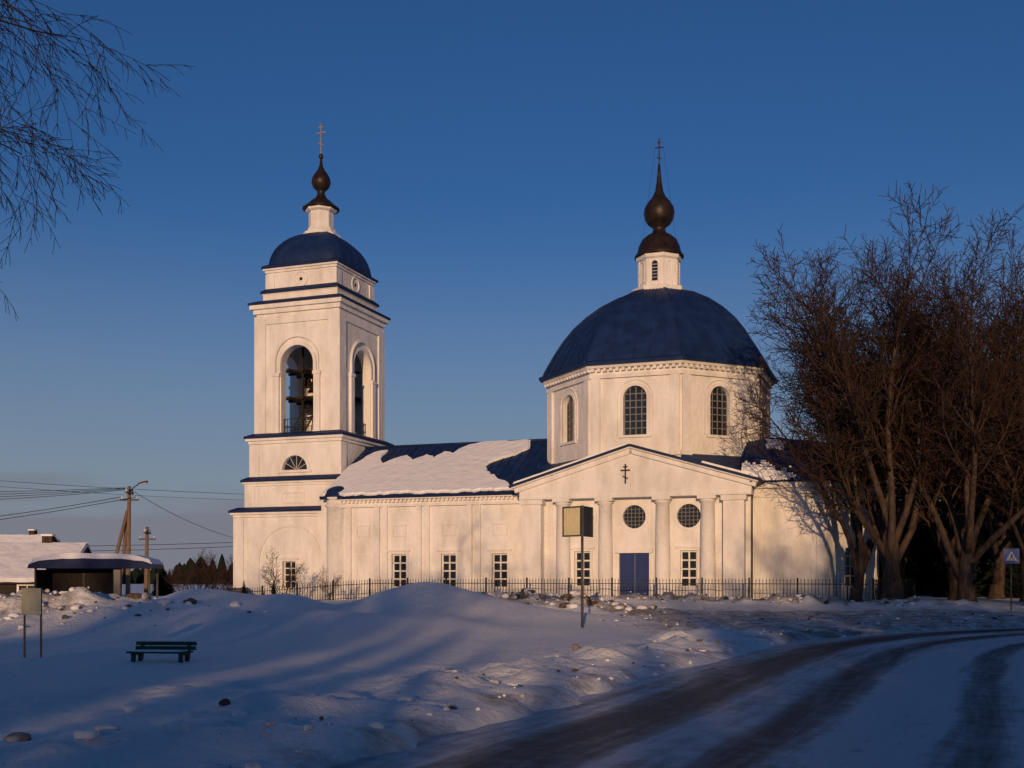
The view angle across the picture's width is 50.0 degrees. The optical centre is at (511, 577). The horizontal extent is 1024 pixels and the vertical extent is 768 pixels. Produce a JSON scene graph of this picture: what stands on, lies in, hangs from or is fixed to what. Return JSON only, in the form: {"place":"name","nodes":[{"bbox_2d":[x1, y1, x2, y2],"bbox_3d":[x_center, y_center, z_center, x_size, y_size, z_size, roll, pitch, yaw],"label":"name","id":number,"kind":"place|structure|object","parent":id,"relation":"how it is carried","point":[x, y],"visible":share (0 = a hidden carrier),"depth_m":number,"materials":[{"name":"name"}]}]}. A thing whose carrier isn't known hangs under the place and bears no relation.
{"place":"outdoors","nodes":[
{"label":"outdoors","id":0,"kind":"place"},
{"bbox_2d":[0,582,1023,767],"bbox_3d":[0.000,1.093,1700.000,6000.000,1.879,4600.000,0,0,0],"label":"ground","id":1,"kind":"structure","parent":0,"point":[284,658],"depth_m":21.77,"materials":[{"name":"white snow"}]},
{"bbox_2d":[0,584,16,594],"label":"walls","id":2,"kind":"structure","parent":1,"relation":"on","point":[7,589],"depth_m":55.17,"materials":[{"name":"brown wood"}]},
{"bbox_2d":[17,534,55,591],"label":"windows and chimney","id":3,"kind":"structure","parent":2,"relation":"on","point":[48,538],"depth_m":58.07,"materials":[{"name":"brown glass"}]},
{"bbox_2d":[0,547,90,583],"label":"roof","id":4,"kind":"structure","parent":2,"relation":"on","point":[87,550],"depth_m":54.91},
{"bbox_2d":[0,542,91,581],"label":"roof snow","id":5,"kind":"structure","parent":2,"relation":"on","point":[16,558],"depth_m":56.97,"materials":[{"name":"white snow"}]},
{"bbox_2d":[21,588,41,657],"bbox_3d":[-9.837,1.126,22.480,0.397,1.825,0.080,0,0,-8],"label":"notice board","id":6,"kind":"object","parent":1,"relation":"on","point":[31,601],"visible":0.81,"depth_m":22.45,"materials":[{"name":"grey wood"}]},
{"bbox_2d":[27,553,163,597],"bbox_3d":[-18.216,0.470,48.224,5.300,3.059,1.950,0,0,-4],"label":"bus shelter","id":7,"kind":"object","parent":1,"relation":"on","point":[98,572],"visible":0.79,"depth_m":48.13,"materials":[{"name":"brown wood"}]},
{"bbox_2d":[0,0,193,320],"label":"birch tree","id":8,"kind":"object","parent":1,"relation":"on","point":[33,144],"visible":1,"depth_m":12.85,"materials":[{"name":"brown plant"}]},
{"bbox_2d":[115,481,147,596],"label":"utility pole","id":9,"kind":"object","parent":1,"relation":"on","point":[126,531],"visible":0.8,"depth_m":71.89,"materials":[{"name":"brown wood"}]},
{"bbox_2d":[0,481,232,550],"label":"power lines","id":10,"kind":"object","parent":9,"relation":"attached to","point":[105,489],"visible":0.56,"depth_m":71.80,"materials":[{"name":"black metal"}]},
{"bbox_2d":[139,527,155,592],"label":"utility pole","id":11,"kind":"object","parent":1,"relation":"on","point":[147,532],"visible":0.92,"depth_m":79.91,"materials":[{"name":"brown wood"}]},
{"bbox_2d":[151,575,159,595],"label":"spruce tree","id":12,"kind":"object","parent":1,"relation":"on","point":[154,590],"visible":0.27,"depth_m":123.76,"materials":[{"name":"green plant"}]},
{"bbox_2d":[126,641,196,662],"bbox_3d":[-6.889,1.657,21.557,1.240,0.778,0.514,0,0,6],"label":"park bench","id":13,"kind":"object","parent":1,"relation":"on","point":[143,649],"visible":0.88,"depth_m":21.70,"materials":[{"name":"green paint"}]},
{"bbox_2d":[154,563,169,595],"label":"spruce tree","id":14,"kind":"object","parent":1,"relation":"on","point":[163,590],"visible":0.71,"depth_m":119.78,"materials":[{"name":"green plant"}]},
{"bbox_2d":[165,568,175,593],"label":"spruce tree","id":15,"kind":"object","parent":1,"relation":"on","point":[170,590],"visible":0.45,"depth_m":121.80,"materials":[{"name":"green plant"}]},
{"bbox_2d":[122,554,232,583],"bbox_3d":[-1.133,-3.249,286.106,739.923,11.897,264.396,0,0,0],"label":"distant trees","id":16,"kind":"object","parent":1,"relation":"on","point":[137,576],"visible":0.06,"depth_m":337.45,"materials":[{"name":"plant"}]},
{"bbox_2d":[160,558,197,590],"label":"bare shrub","id":17,"kind":"object","parent":1,"relation":"on","point":[174,578],"visible":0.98,"depth_m":104.56,"materials":[{"name":"brown plant"}]},
{"bbox_2d":[164,554,208,589],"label":"bare shrub","id":18,"kind":"object","parent":1,"relation":"on","point":[186,575],"visible":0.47,"depth_m":117.75,"materials":[{"name":"brown plant"}]},
{"bbox_2d":[168,555,216,589],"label":"bare shrub","id":19,"kind":"object","parent":1,"relation":"on","point":[191,578],"visible":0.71,"depth_m":109.58,"materials":[{"name":"brown plant"}]},
{"bbox_2d":[191,558,215,588],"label":"bare shrub","id":20,"kind":"object","parent":1,"relation":"on","point":[211,576],"visible":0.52,"depth_m":111.78,"materials":[{"name":"brown plant"}]},
{"bbox_2d":[200,557,222,588],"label":"bare shrub","id":21,"kind":"object","parent":1,"relation":"on","point":[202,571],"visible":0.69,"depth_m":107.86,"materials":[{"name":"brown plant"}]},
{"bbox_2d":[197,552,225,588],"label":"bare shrub","id":22,"kind":"object","parent":1,"relation":"on","point":[216,567],"visible":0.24,"depth_m":119.83,"materials":[{"name":"brown plant"}]},
{"bbox_2d":[195,549,232,590],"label":"bare shrub","id":23,"kind":"object","parent":1,"relation":"on","point":[222,578],"visible":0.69,"depth_m":103.90,"materials":[{"name":"brown plant"}]},
{"bbox_2d":[195,558,232,589],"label":"bare shrub","id":24,"kind":"object","parent":1,"relation":"on","point":[218,577],"visible":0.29,"depth_m":115.94,"materials":[{"name":"brown plant"}]},
{"bbox_2d":[208,555,232,587],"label":"bare shrub","id":25,"kind":"object","parent":1,"relation":"on","point":[221,571],"visible":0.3,"depth_m":111.59,"materials":[{"name":"brown plant"}]},
{"bbox_2d":[221,559,232,587],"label":"bare shrub","id":26,"kind":"object","parent":1,"relation":"on","point":[231,563],"visible":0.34,"depth_m":107.56,"materials":[{"name":"brown plant"}]},
{"bbox_2d":[241,583,246,593],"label":"spruce tree","id":27,"kind":"object","parent":1,"relation":"on","point":[244,588],"visible":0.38,"depth_m":72.94,"materials":[{"name":"green plant"}]},
{"bbox_2d":[270,580,276,593],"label":"spruce tree","id":28,"kind":"object","parent":1,"relation":"on","point":[273,590],"visible":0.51,"depth_m":71.95,"materials":[{"name":"green plant"}]},
{"bbox_2d":[260,548,304,593],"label":"bare shrub","id":29,"kind":"object","parent":1,"relation":"on","point":[288,577],"visible":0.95,"depth_m":73.70,"materials":[{"name":"brown plant"}]},
{"bbox_2d":[316,564,342,599],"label":"bare shrub","id":30,"kind":"object","parent":1,"relation":"on","point":[326,585],"visible":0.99,"depth_m":69.92,"materials":[{"name":"brown plant"}]},
{"bbox_2d":[0,586,866,767],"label":"snow clods","id":31,"kind":"object","parent":1,"relation":"on","point":[181,726],"visible":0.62,"depth_m":13.23,"materials":[{"name":"white snow"}]},
{"bbox_2d":[228,123,878,600],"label":"church","id":32,"kind":"structure","parent":1,"relation":"on","point":[644,455],"depth_m":72.66,"materials":[{"name":"white paint"}]},
{"bbox_2d":[393,553,506,587],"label":"nave windows","id":33,"kind":"structure","parent":32,"relation":"in","point":[499,559],"depth_m":73.92,"materials":[{"name":"black glass"}]},
{"bbox_2d":[575,504,700,595],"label":"portico windows and door","id":34,"kind":"structure","parent":32,"relation":"in","point":[633,567],"depth_m":67.88,"materials":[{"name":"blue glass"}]},
{"bbox_2d":[567,260,726,441],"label":"drum windows","id":35,"kind":"structure","parent":32,"relation":"in","point":[635,399],"depth_m":69.30,"materials":[{"name":"black glass"}]},
{"bbox_2d":[845,548,855,585],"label":"apse windows","id":36,"kind":"structure","parent":32,"relation":"in","point":[849,573],"depth_m":66.26,"materials":[{"name":"black glass"}]},
{"bbox_2d":[226,578,916,601],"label":"metal fence","id":37,"kind":"object","parent":1,"relation":"on","point":[911,583],"visible":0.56,"depth_m":65.94,"materials":[{"name":"black metal"}]},
{"bbox_2d":[562,505,592,627],"bbox_3d":[2.224,-0.050,35.319,1.058,4.500,0.722,0,0,-16],"label":"road sign","id":38,"kind":"object","parent":1,"relation":"on","point":[577,521],"visible":0.97,"depth_m":35.14,"materials":[{"name":"beige metal"}]},
{"bbox_2d":[480,588,1014,626],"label":"snow rubble bank","id":39,"kind":"structure","parent":1,"relation":"on","point":[616,604],"depth_m":51.01,"materials":[{"name":"white snow"}]},
{"bbox_2d":[746,180,982,599],"bbox_3d":[20.379,-8.668,60.143,11.280,21.072,19.894,0,0,34],"label":"linden tree","id":40,"kind":"object","parent":1,"relation":"on","point":[891,551],"visible":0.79,"depth_m":56.82,"materials":[{"name":"brown plant"}]},
{"bbox_2d":[720,235,1014,601],"bbox_3d":[19.487,-8.427,59.870,15.079,20.400,10.321,0,0,-2],"label":"linden tree","id":41,"kind":"object","parent":1,"relation":"on","point":[860,559],"visible":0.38,"depth_m":59.77,"materials":[{"name":"brown plant"}]},
{"bbox_2d":[757,234,986,578],"bbox_3d":[21.314,-9.035,62.264,10.941,21.624,15.984,0,0,-6],"label":"linden tree","id":42,"kind":"object","parent":1,"relation":"on","point":[882,524],"visible":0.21,"depth_m":58.92,"materials":[{"name":"brown plant"}]},
{"bbox_2d":[747,245,1023,600],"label":"linden tree","id":43,"kind":"object","parent":1,"relation":"on","point":[929,520],"visible":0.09,"depth_m":62.45,"materials":[{"name":"brown plant"}]},
{"bbox_2d":[769,249,1017,596],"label":"linden tree","id":44,"kind":"object","parent":1,"relation":"on","point":[902,566],"visible":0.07,"depth_m":68.84,"materials":[{"name":"brown plant"}]},
{"bbox_2d":[765,258,1023,601],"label":"linden tree","id":45,"kind":"object","parent":1,"relation":"on","point":[1009,533],"visible":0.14,"depth_m":59.86,"materials":[{"name":"brown plant"}]},
{"bbox_2d":[778,204,1023,602],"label":"linden tree","id":46,"kind":"object","parent":1,"relation":"on","point":[969,557],"visible":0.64,"depth_m":54.53,"materials":[{"name":"brown plant"}]},
{"bbox_2d":[849,270,1023,598],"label":"linden tree","id":47,"kind":"object","parent":1,"relation":"on","point":[995,551],"visible":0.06,"depth_m":67.56,"materials":[{"name":"brown plant"}]},
{"bbox_2d":[938,436,959,530],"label":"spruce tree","id":48,"kind":"object","parent":1,"relation":"on","point":[947,519],"visible":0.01,"depth_m":93.37,"materials":[{"name":"green plant"}]},
{"bbox_2d":[928,225,1023,557],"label":"linden tree","id":49,"kind":"object","parent":1,"relation":"on","point":[1004,499],"visible":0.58,"depth_m":56.28,"materials":[{"name":"brown plant"}]},
{"bbox_2d":[978,481,1023,597],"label":"spruce tree","id":50,"kind":"object","parent":1,"relation":"on","point":[1016,582],"visible":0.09,"depth_m":71.96,"materials":[{"name":"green plant"}]},
{"bbox_2d":[987,293,1023,436],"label":"linden tree","id":51,"kind":"object","parent":1,"relation":"on","point":[1013,338],"visible":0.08,"depth_m":60.07,"materials":[{"name":"brown plant"}]},
{"bbox_2d":[1003,548,1018,609],"bbox_3d":[23.646,0.278,51.982,0.700,3.317,0.107,0,0,14],"label":"pedestrian crossing sign","id":52,"kind":"object","parent":1,"relation":"on","point":[1010,555],"visible":0.96,"depth_m":51.97,"materials":[{"name":"blue metal"}]},
{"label":"walls","id":53,"kind":"object","parent":1,"relation":"on","visible":0},
{"bbox_2d":[0,534,60,541],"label":"roof snow","id":54,"kind":"structure","parent":53,"relation":"on","point":[22,538],"depth_m":94.04,"materials":[{"name":"white snow"}]},
{"bbox_2d":[28,529,37,534],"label":"windows and chimney","id":55,"kind":"structure","parent":53,"relation":"on","point":[32,531],"depth_m":94.34,"materials":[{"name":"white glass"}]},
{"bbox_2d":[0,0,1023,572],"label":"sky","id":56,"kind":"structure","parent":0,"point":[488,164],"materials":[{"name":"blue"}]},
{"bbox_2d":[324,626,1023,767],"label":"road","id":57,"kind":"structure","parent":0,"point":[950,698],"depth_m":13.68,"materials":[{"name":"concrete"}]}
]}

